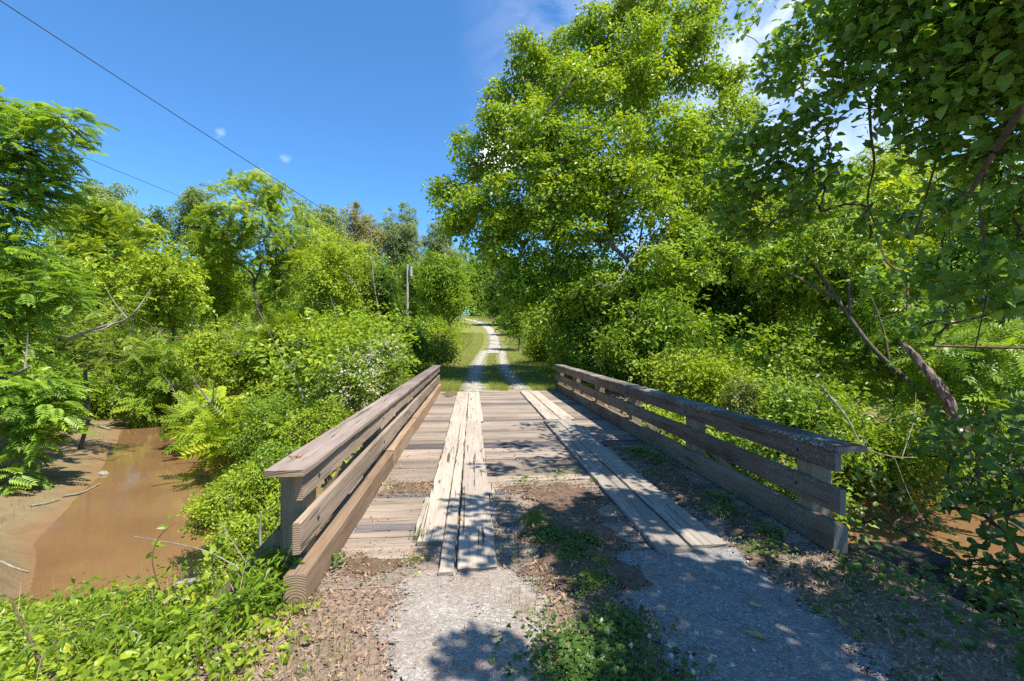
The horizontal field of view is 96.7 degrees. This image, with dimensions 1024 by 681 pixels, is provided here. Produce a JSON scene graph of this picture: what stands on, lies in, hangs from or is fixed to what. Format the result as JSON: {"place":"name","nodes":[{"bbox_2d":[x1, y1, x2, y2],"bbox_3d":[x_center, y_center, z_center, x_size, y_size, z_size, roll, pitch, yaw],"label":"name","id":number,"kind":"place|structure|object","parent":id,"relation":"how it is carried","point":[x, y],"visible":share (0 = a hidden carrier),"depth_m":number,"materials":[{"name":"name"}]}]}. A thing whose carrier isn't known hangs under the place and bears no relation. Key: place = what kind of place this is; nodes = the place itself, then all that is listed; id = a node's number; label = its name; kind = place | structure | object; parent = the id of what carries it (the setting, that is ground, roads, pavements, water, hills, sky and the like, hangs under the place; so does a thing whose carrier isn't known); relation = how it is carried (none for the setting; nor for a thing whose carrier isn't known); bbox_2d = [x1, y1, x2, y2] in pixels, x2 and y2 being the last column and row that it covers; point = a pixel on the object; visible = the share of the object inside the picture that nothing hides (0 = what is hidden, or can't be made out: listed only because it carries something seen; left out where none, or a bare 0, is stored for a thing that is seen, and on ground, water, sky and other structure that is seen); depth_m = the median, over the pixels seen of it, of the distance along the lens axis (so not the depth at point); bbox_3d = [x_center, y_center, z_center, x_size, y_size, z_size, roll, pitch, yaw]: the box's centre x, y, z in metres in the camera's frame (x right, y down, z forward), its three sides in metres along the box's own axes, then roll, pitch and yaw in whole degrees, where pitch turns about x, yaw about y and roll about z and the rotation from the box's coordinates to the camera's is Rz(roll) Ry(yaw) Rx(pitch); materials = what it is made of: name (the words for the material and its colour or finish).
{"place":"outdoors","nodes":[
{"label":"outdoors","id":0,"kind":"place"},
{"bbox_2d":[370,567,565,680],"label":"gravel track","id":1,"kind":"structure","parent":0,"point":[417,648],"depth_m":2.67,"materials":[{"name":"grey gravel"}]},
{"bbox_2d":[463,350,488,391],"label":"gravel track","id":2,"kind":"structure","parent":0,"point":[474,378],"depth_m":21.45,"materials":[{"name":"grey gravel"}]},
{"bbox_2d":[312,331,641,412],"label":"grass","id":3,"kind":"structure","parent":0,"point":[540,369],"depth_m":23.17,"materials":[{"name":"green plant"}]},
{"bbox_2d":[457,317,501,352],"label":"gravel track","id":4,"kind":"structure","parent":0,"point":[494,345],"depth_m":55.29,"materials":[{"name":"grey gravel"}]},
{"bbox_2d":[0,315,1023,680],"bbox_3d":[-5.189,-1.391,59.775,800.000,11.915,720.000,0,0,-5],"label":"ground","id":5,"kind":"structure","parent":0,"point":[22,529],"depth_m":3.00,"materials":[{"name":"soil"}]},
{"bbox_2d":[0,349,104,430],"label":"broadleaf shrub","id":6,"kind":"object","parent":5,"relation":"on","point":[34,368],"visible":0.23,"depth_m":18.12,"materials":[{"name":"green plant"}]},
{"bbox_2d":[0,228,108,364],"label":"broadleaf tree","id":7,"kind":"object","parent":5,"relation":"on","point":[56,259],"visible":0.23,"depth_m":20.63,"materials":[{"name":"green plant"}]},
{"bbox_2d":[0,85,119,495],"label":"pinnate leaved tree","id":8,"kind":"object","parent":5,"relation":"on","point":[20,123],"visible":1,"depth_m":12.57,"materials":[{"name":"green plant"}]},
{"bbox_2d":[64,289,150,340],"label":"dead branch","id":9,"kind":"object","parent":8,"relation":"attached to","point":[96,328],"visible":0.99,"depth_m":13.24,"materials":[{"name":"grey wood"}]},
{"bbox_2d":[15,292,163,449],"bbox_3d":[-13.834,1.069,15.095,4.770,5.319,2.738,0,0,-5],"label":"mimosa tree","id":10,"kind":"object","parent":5,"relation":"on","point":[88,336],"visible":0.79,"depth_m":14.98,"materials":[{"name":"green plant"}]},
{"bbox_2d":[41,330,141,420],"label":"broadleaf shrub","id":11,"kind":"object","parent":5,"relation":"on","point":[99,404],"visible":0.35,"depth_m":21.71,"materials":[{"name":"green plant"}]},
{"bbox_2d":[26,193,171,341],"bbox_3d":[-25.362,-2.655,28.134,7.028,12.731,6.974,0,0,-5],"label":"broadleaf tree","id":12,"kind":"object","parent":5,"relation":"on","point":[87,244],"visible":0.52,"depth_m":26.89,"materials":[{"name":"green plant"}]},
{"bbox_2d":[61,177,154,311],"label":"poplar tree","id":13,"kind":"object","parent":5,"relation":"on","point":[106,195],"visible":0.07,"depth_m":41.58,"materials":[{"name":"green plant"}]},
{"bbox_2d":[0,540,273,680],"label":"dry stems","id":14,"kind":"object","parent":5,"relation":"on","point":[136,615],"visible":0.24,"depth_m":2.90,"materials":[{"name":"plant"}]},
{"bbox_2d":[0,551,298,680],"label":"ground vines","id":15,"kind":"object","parent":5,"relation":"on","point":[86,635],"visible":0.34,"depth_m":2.66,"materials":[{"name":"green plant"}]},
{"bbox_2d":[201,521,234,589],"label":"vine","id":16,"kind":"object","parent":15,"relation":"on","point":[213,548],"visible":0.99,"depth_m":3.19,"materials":[{"name":"green plant"}]},
{"bbox_2d":[85,237,217,363],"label":"broadleaf tree","id":17,"kind":"object","parent":5,"relation":"on","point":[156,269],"visible":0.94,"depth_m":22.82,"materials":[{"name":"green plant"}]},
{"bbox_2d":[110,327,201,427],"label":"broadleaf shrub","id":18,"kind":"object","parent":5,"relation":"on","point":[148,398],"visible":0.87,"depth_m":20.31,"materials":[{"name":"green plant"}]},
{"bbox_2d":[142,205,174,337],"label":"vine covered snag","id":19,"kind":"object","parent":5,"relation":"on","point":[157,216],"visible":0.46,"depth_m":40.06,"materials":[{"name":"green plant"}]},
{"bbox_2d":[0,561,320,680],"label":"ground vines","id":20,"kind":"object","parent":5,"relation":"on","point":[125,657],"visible":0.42,"depth_m":2.63,"materials":[{"name":"green plant"}]},
{"bbox_2d":[48,546,304,679],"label":"weeds","id":21,"kind":"object","parent":5,"relation":"on","point":[260,577],"visible":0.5,"depth_m":2.76,"materials":[{"name":"green plant"}]},
{"bbox_2d":[162,185,216,343],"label":"poplar tree","id":22,"kind":"object","parent":5,"relation":"on","point":[193,196],"visible":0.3,"depth_m":43.21,"materials":[{"name":"green plant"}]},
{"bbox_2d":[155,377,255,455],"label":"fern","id":23,"kind":"object","parent":5,"relation":"on","point":[185,417],"visible":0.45,"depth_m":15.87,"materials":[{"name":"green plant"}]},
{"bbox_2d":[158,396,266,483],"bbox_3d":[-8.056,2.863,12.937,3.088,2.869,3.144,0,0,-5],"label":"fern","id":24,"kind":"object","parent":5,"relation":"on","point":[217,431],"visible":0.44,"depth_m":12.17,"materials":[{"name":"green plant"}]},
{"bbox_2d":[174,226,256,343],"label":"broadleaf tree","id":25,"kind":"object","parent":5,"relation":"on","point":[223,299],"visible":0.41,"depth_m":32.75,"materials":[{"name":"green plant"}]},
{"bbox_2d":[169,319,266,396],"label":"broadleaf shrub","id":26,"kind":"object","parent":5,"relation":"on","point":[213,365],"visible":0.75,"depth_m":19.39,"materials":[{"name":"green plant"}]},
{"bbox_2d":[177,465,258,542],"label":"privet shrub","id":27,"kind":"object","parent":5,"relation":"on","point":[193,518],"visible":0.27,"depth_m":7.65,"materials":[{"name":"green plant"}]},
{"bbox_2d":[188,510,268,601],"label":"privet shrub","id":28,"kind":"object","parent":5,"relation":"on","point":[238,533],"visible":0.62,"depth_m":5.36,"materials":[{"name":"green plant"}]},
{"bbox_2d":[187,456,279,556],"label":"privet shrub","id":29,"kind":"object","parent":5,"relation":"on","point":[245,497],"visible":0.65,"depth_m":7.00,"materials":[{"name":"green plant"}]},
{"bbox_2d":[0,303,467,476],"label":"undergrowth","id":30,"kind":"object","parent":5,"relation":"on","point":[363,326],"visible":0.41,"depth_m":16.06,"materials":[{"name":"green plant"}]},
{"bbox_2d":[177,164,327,324],"bbox_3d":[-16.872,-4.554,30.462,9.937,13.252,6.703,0,0,-5],"label":"walnut tree","id":31,"kind":"object","parent":5,"relation":"on","point":[219,253],"visible":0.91,"depth_m":29.23,"materials":[{"name":"green plant"}]},
{"bbox_2d":[244,494,279,564],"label":"privet shrub","id":32,"kind":"object","parent":5,"relation":"on","point":[271,519],"visible":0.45,"depth_m":5.08,"materials":[{"name":"green plant"}]},
{"bbox_2d":[216,388,317,476],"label":"privet shrub","id":33,"kind":"object","parent":5,"relation":"on","point":[247,448],"visible":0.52,"depth_m":11.82,"materials":[{"name":"green plant"}]},
{"bbox_2d":[230,305,305,385],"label":"broadleaf shrub","id":34,"kind":"object","parent":5,"relation":"on","point":[274,321],"visible":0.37,"depth_m":19.03,"materials":[{"name":"green plant"}]},
{"bbox_2d":[243,437,321,515],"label":"privet shrub","id":35,"kind":"object","parent":5,"relation":"on","point":[266,455],"visible":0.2,"depth_m":7.44,"materials":[{"name":"green plant"}]},
{"bbox_2d":[261,213,369,320],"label":"broadleaf tree","id":36,"kind":"object","parent":5,"relation":"on","point":[308,243],"visible":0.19,"depth_m":31.70,"materials":[{"name":"green plant"}]},
{"bbox_2d":[272,391,362,528],"bbox_3d":[-3.896,2.807,9.395,1.740,3.482,1.608,0,0,-5],"label":"privet shrub","id":37,"kind":"object","parent":5,"relation":"on","point":[306,431],"visible":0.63,"depth_m":9.16,"materials":[{"name":"green plant"}]},
{"bbox_2d":[286,194,349,247],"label":"poplar tree","id":38,"kind":"object","parent":5,"relation":"on","point":[325,217],"visible":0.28,"depth_m":42.22,"materials":[{"name":"green plant"}]},
{"bbox_2d":[284,309,362,395],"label":"broadleaf shrub","id":39,"kind":"object","parent":5,"relation":"on","point":[301,323],"visible":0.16,"depth_m":17.37,"materials":[{"name":"green plant"}]},
{"bbox_2d":[282,237,385,324],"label":"broadleaf tree","id":40,"kind":"object","parent":5,"relation":"on","point":[322,279],"visible":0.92,"depth_m":25.30,"materials":[{"name":"green plant"}]},
{"bbox_2d":[301,345,386,418],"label":"privet shrub","id":41,"kind":"object","parent":5,"relation":"on","point":[337,375],"visible":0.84,"depth_m":12.19,"materials":[{"name":"green plant"}]},
{"bbox_2d":[333,201,387,309],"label":"pine tree","id":42,"kind":"object","parent":5,"relation":"on","point":[356,223],"visible":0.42,"depth_m":61.41,"materials":[{"name":"green plant"}]},
{"bbox_2d":[343,240,397,313],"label":"broadleaf tree","id":43,"kind":"object","parent":5,"relation":"on","point":[356,250],"visible":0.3,"depth_m":32.97,"materials":[{"name":"green plant"}]},
{"bbox_2d":[325,334,417,398],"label":"privet shrub","id":44,"kind":"object","parent":5,"relation":"on","point":[388,357],"visible":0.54,"depth_m":14.49,"materials":[{"name":"green plant"}]},
{"bbox_2d":[359,256,407,324],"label":"ivy tree","id":45,"kind":"object","parent":5,"relation":"on","point":[387,290],"visible":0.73,"depth_m":26.55,"materials":[{"name":"green plant"}]},
{"bbox_2d":[370,316,432,375],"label":"broadleaf shrub","id":46,"kind":"object","parent":5,"relation":"on","point":[414,347],"visible":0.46,"depth_m":20.41,"materials":[{"name":"green plant"}]},
{"bbox_2d":[377,201,427,279],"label":"pine tree","id":47,"kind":"object","parent":5,"relation":"on","point":[400,239],"visible":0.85,"depth_m":64.39,"materials":[{"name":"green plant"}]},
{"bbox_2d":[406,261,412,316],"bbox_3d":[-7.890,-2.211,34.946,0.534,7.747,0.232,0,0,16],"label":"utility pole","id":48,"kind":"object","parent":5,"relation":"on","point":[409,270],"visible":0.75,"depth_m":34.93,"materials":[{"name":"grey wood"}]},
{"bbox_2d":[0,0,404,259],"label":"power line","id":49,"kind":"object","parent":48,"relation":"attached to","point":[172,112],"visible":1,"depth_m":18.02,"materials":[{"name":"grey"}]},
{"bbox_2d":[394,253,431,319],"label":"broadleaf tree","id":50,"kind":"object","parent":5,"relation":"on","point":[412,298],"visible":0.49,"depth_m":43.17,"materials":[{"name":"green plant"}]},
{"bbox_2d":[416,331,460,374],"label":"broadleaf shrub","id":51,"kind":"object","parent":5,"relation":"on","point":[439,352],"visible":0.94,"depth_m":20.81,"materials":[{"name":"green plant"}]},
{"bbox_2d":[419,218,467,274],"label":"pine tree","id":52,"kind":"object","parent":5,"relation":"on","point":[438,244],"visible":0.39,"depth_m":68.69,"materials":[{"name":"green plant"}]},
{"bbox_2d":[413,245,474,337],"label":"broadleaf tree","id":53,"kind":"object","parent":5,"relation":"on","point":[436,279],"visible":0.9,"depth_m":35.01,"materials":[{"name":"green plant"}]},
{"bbox_2d":[427,284,470,332],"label":"broadleaf tree","id":54,"kind":"object","parent":5,"relation":"on","point":[440,306],"visible":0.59,"depth_m":35.20,"materials":[{"name":"green plant"}]},
{"bbox_2d":[469,252,511,304],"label":"broadleaf tree","id":55,"kind":"object","parent":5,"relation":"on","point":[476,277],"visible":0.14,"depth_m":117.34,"materials":[{"name":"green plant"}]},
{"bbox_2d":[353,248,629,315],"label":"woods","id":56,"kind":"object","parent":5,"relation":"on","point":[469,268],"visible":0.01,"depth_m":124.88,"materials":[{"name":"green plant"}]},
{"bbox_2d":[481,259,521,320],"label":"broadleaf tree","id":57,"kind":"object","parent":5,"relation":"on","point":[494,290],"visible":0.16,"depth_m":78.72,"materials":[{"name":"green plant"}]},
{"bbox_2d":[0,245,1022,345],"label":"woods","id":58,"kind":"object","parent":5,"relation":"on","point":[238,319],"visible":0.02,"depth_m":55.29,"materials":[{"name":"green plant"}]},
{"bbox_2d":[502,299,529,350],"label":"broadleaf shrub","id":59,"kind":"object","parent":5,"relation":"on","point":[516,326],"visible":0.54,"depth_m":41.37,"materials":[{"name":"green plant"}]},
{"bbox_2d":[519,305,563,362],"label":"broadleaf shrub","id":60,"kind":"object","parent":5,"relation":"on","point":[533,348],"visible":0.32,"depth_m":29.50,"materials":[{"name":"green plant"}]},
{"bbox_2d":[133,442,1023,680],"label":"leaf litter","id":61,"kind":"object","parent":5,"relation":"on","point":[845,631],"visible":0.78,"depth_m":2.98,"materials":[{"name":"brown plant"}]},
{"bbox_2d":[539,297,618,382],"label":"broadleaf shrub","id":62,"kind":"object","parent":5,"relation":"on","point":[572,332],"visible":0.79,"depth_m":16.73,"materials":[{"name":"green plant"}]},
{"bbox_2d":[187,364,985,657],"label":"timber bridge","id":63,"kind":"structure","parent":5,"relation":"on","point":[306,513],"depth_m":4.62,"materials":[{"name":"brown wood"}]},
{"bbox_2d":[323,552,417,581],"bbox_3d":[-1.025,1.691,3.429,0.750,0.046,0.510,0,0,-5],"label":"soil patch","id":64,"kind":"object","parent":63,"relation":"on","point":[356,565],"visible":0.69,"depth_m":3.39,"materials":[{"name":"brown soil"}]},
{"bbox_2d":[375,480,432,496],"bbox_3d":[-1.181,1.695,5.217,0.750,0.039,0.600,0,0,-5],"label":"soil patch","id":65,"kind":"object","parent":63,"relation":"on","point":[411,485],"visible":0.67,"depth_m":5.17,"materials":[{"name":"brown soil"}]},
{"bbox_2d":[497,481,652,600],"bbox_3d":[0.512,1.685,4.243,1.305,0.059,2.565,0,0,-5],"label":"soil patch","id":66,"kind":"object","parent":63,"relation":"on","point":[626,572],"visible":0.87,"depth_m":3.87,"materials":[{"name":"brown soil"}]},
{"bbox_2d":[602,444,809,567],"bbox_3d":[1.984,1.685,5.439,0.855,0.058,4.095,0,0,-5],"label":"soil patch","id":67,"kind":"object","parent":63,"relation":"on","point":[758,557],"visible":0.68,"depth_m":4.56,"materials":[{"name":"brown soil"}]},
{"bbox_2d":[329,443,803,568],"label":"weeds","id":68,"kind":"object","parent":67,"relation":"on","point":[637,450],"visible":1,"depth_m":4.27,"materials":[{"name":"green plant"}]},
{"bbox_2d":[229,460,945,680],"bbox_3d":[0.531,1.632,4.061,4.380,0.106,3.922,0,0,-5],"label":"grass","id":69,"kind":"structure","parent":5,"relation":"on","point":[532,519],"depth_m":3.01,"materials":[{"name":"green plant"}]},
{"bbox_2d":[420,0,778,385],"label":"broadleaf tree","id":70,"kind":"object","parent":5,"relation":"on","point":[590,185],"visible":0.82,"depth_m":17.58,"materials":[{"name":"green plant"}]},
{"bbox_2d":[490,520,719,680],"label":"clover","id":71,"kind":"object","parent":5,"relation":"on","point":[592,665],"visible":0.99,"depth_m":2.47,"materials":[{"name":"green plant"}]},
{"bbox_2d":[587,283,721,388],"bbox_3d":[4.494,0.313,14.468,4.038,4.188,4.048,0,0,-5],"label":"broadleaf shrub","id":72,"kind":"object","parent":5,"relation":"on","point":[656,305],"visible":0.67,"depth_m":14.04,"materials":[{"name":"green plant"}]},
{"bbox_2d":[642,383,726,445],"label":"broadleaf shrub","id":73,"kind":"object","parent":5,"relation":"on","point":[658,410],"visible":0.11,"depth_m":9.00,"materials":[{"name":"green plant"}]},
{"bbox_2d":[633,335,786,431],"bbox_3d":[4.525,1.716,10.976,3.325,3.715,3.220,0,0,-5],"label":"broadleaf shrub","id":74,"kind":"object","parent":5,"relation":"on","point":[696,378],"visible":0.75,"depth_m":10.56,"materials":[{"name":"green plant"}]},
{"bbox_2d":[660,258,782,366],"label":"understory tree","id":75,"kind":"object","parent":5,"relation":"on","point":[720,307],"visible":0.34,"depth_m":17.29,"materials":[{"name":"green plant"}]},
{"bbox_2d":[667,425,794,494],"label":"broadleaf shrub","id":76,"kind":"object","parent":5,"relation":"on","point":[738,442],"visible":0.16,"depth_m":7.01,"materials":[{"name":"green plant"}]},
{"bbox_2d":[716,368,773,440],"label":"broadleaf shrub","id":77,"kind":"object","parent":5,"relation":"on","point":[741,403],"visible":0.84,"depth_m":9.05,"materials":[{"name":"green plant"}]},
{"bbox_2d":[516,298,1023,466],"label":"undergrowth","id":78,"kind":"object","parent":5,"relation":"on","point":[794,358],"visible":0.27,"depth_m":13.85,"materials":[{"name":"green plant"}]},
{"bbox_2d":[711,180,839,392],"bbox_3d":[9.777,-1.723,17.093,4.784,8.829,5.088,0,0,-5],"label":"understory tree","id":79,"kind":"object","parent":5,"relation":"on","point":[774,308],"visible":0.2,"depth_m":16.43,"materials":[{"name":"green plant"}]},
{"bbox_2d":[724,362,894,481],"bbox_3d":[5.670,2.509,8.787,3.031,4.233,2.589,0,0,-5],"label":"broadleaf shrub","id":80,"kind":"object","parent":5,"relation":"on","point":[801,412],"visible":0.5,"depth_m":8.34,"materials":[{"name":"green plant"}]},
{"bbox_2d":[755,449,879,542],"bbox_3d":[4.051,2.894,6.577,1.814,2.806,1.689,0,0,-5],"label":"broadleaf shrub","id":81,"kind":"object","parent":5,"relation":"on","point":[773,486],"visible":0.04,"depth_m":6.32,"materials":[{"name":"green plant"}]},
{"bbox_2d":[687,163,951,452],"bbox_3d":[6.957,-1.027,11.282,5.094,6.737,2.924,0,0,12],"label":"leaning tree","id":82,"kind":"object","parent":5,"relation":"on","point":[831,254],"visible":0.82,"depth_m":10.85,"materials":[{"name":"green plant"}]},
{"bbox_2d":[774,168,932,397],"bbox_3d":[11.018,-1.707,14.990,4.163,8.834,4.792,0,0,32],"label":"understory tree","id":83,"kind":"object","parent":5,"relation":"on","point":[896,193],"visible":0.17,"depth_m":13.90,"materials":[{"name":"green plant"}]},
{"bbox_2d":[694,0,1023,349],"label":"overhanging tree","id":84,"kind":"object","parent":5,"relation":"on","point":[964,59],"visible":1,"depth_m":4.71,"materials":[{"name":"green plant"}]},
{"bbox_2d":[817,385,924,522],"bbox_3d":[5.086,1.534,6.371,1.219,1.793,0.792,0,0,-5],"label":"dead branch","id":85,"kind":"object","parent":5,"relation":"on","point":[841,410],"visible":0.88,"depth_m":6.21,"materials":[{"name":"wood"}]},
{"bbox_2d":[844,466,942,544],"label":"broadleaf shrub","id":86,"kind":"object","parent":5,"relation":"on","point":[898,529],"visible":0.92,"depth_m":5.23,"materials":[{"name":"green plant"}]},
{"bbox_2d":[767,519,1023,680],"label":"weeds","id":87,"kind":"object","parent":5,"relation":"on","point":[1011,591],"visible":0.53,"depth_m":3.02,"materials":[{"name":"green plant"}]},
{"bbox_2d":[812,266,999,436],"bbox_3d":[11.179,0.666,12.934,3.924,5.793,3.871,0,0,21],"label":"understory tree","id":88,"kind":"object","parent":5,"relation":"on","point":[895,347],"visible":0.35,"depth_m":12.87,"materials":[{"name":"green plant"}]},
{"bbox_2d":[868,530,967,584],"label":"broadleaf shrub","id":89,"kind":"object","parent":5,"relation":"on","point":[875,536],"visible":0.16,"depth_m":4.58,"materials":[{"name":"plant"}]},
{"bbox_2d":[842,398,1011,519],"bbox_3d":[9.210,2.792,11.038,3.408,3.073,3.772,0,0,-5],"label":"broadleaf shrub","id":90,"kind":"object","parent":5,"relation":"on","point":[910,469],"visible":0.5,"depth_m":10.56,"materials":[{"name":"green plant"}]},
{"bbox_2d":[837,131,1017,317],"bbox_3d":[17.455,-3.210,20.060,7.028,11.721,6.638,0,0,-5],"label":"understory tree","id":91,"kind":"object","parent":5,"relation":"on","point":[886,162],"visible":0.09,"depth_m":19.44,"materials":[{"name":"green plant"}]},
{"bbox_2d":[899,340,971,441],"bbox_3d":[8.007,0.923,8.576,1.061,1.887,0.272,0,0,26],"label":"dead snag","id":92,"kind":"object","parent":5,"relation":"on","point":[940,388],"visible":0.77,"depth_m":8.52,"materials":[{"name":"brown wood"}]},
{"bbox_2d":[878,312,1023,535],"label":"broadleaf shrub","id":93,"kind":"object","parent":5,"relation":"on","point":[982,382],"visible":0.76,"depth_m":8.70,"materials":[{"name":"green plant"}]},
{"bbox_2d":[893,391,1023,592],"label":"broadleaf shrub","id":94,"kind":"object","parent":5,"relation":"on","point":[1006,509],"visible":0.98,"depth_m":4.06,"materials":[{"name":"green plant"}]},
{"bbox_2d":[900,153,1023,408],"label":"understory tree","id":95,"kind":"object","parent":5,"relation":"on","point":[957,255],"visible":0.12,"depth_m":16.94,"materials":[{"name":"green plant"}]},
{"bbox_2d":[928,428,1023,513],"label":"broadleaf shrub","id":96,"kind":"object","parent":5,"relation":"on","point":[1004,480],"visible":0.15,"depth_m":10.73,"materials":[{"name":"green plant"}]},
{"bbox_2d":[942,527,1023,640],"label":"broadleaf shrub","id":97,"kind":"object","parent":5,"relation":"on","point":[987,559],"visible":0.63,"depth_m":3.58,"materials":[{"name":"green plant"}]},
{"bbox_2d":[0,0,1023,317],"label":"sky","id":98,"kind":"structure","parent":0,"point":[341,102],"materials":[{"name":"blue"}]},
{"bbox_2d":[498,350,530,391],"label":"gravel track","id":99,"kind":"structure","parent":0,"point":[510,376],"depth_m":21.39,"materials":[{"name":"grey gravel"}]},
{"bbox_2d":[26,387,1023,606],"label":"creek water","id":100,"kind":"structure","parent":0,"point":[140,490],"depth_m":9.54,"materials":[{"name":"brown liquid"}]},
{"bbox_2d":[339,537,950,680],"bbox_3d":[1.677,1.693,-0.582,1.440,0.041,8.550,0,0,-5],"label":"gravel track","id":101,"kind":"structure","parent":0,"point":[807,645],"depth_m":2.70,"materials":[{"name":"grey gravel"}]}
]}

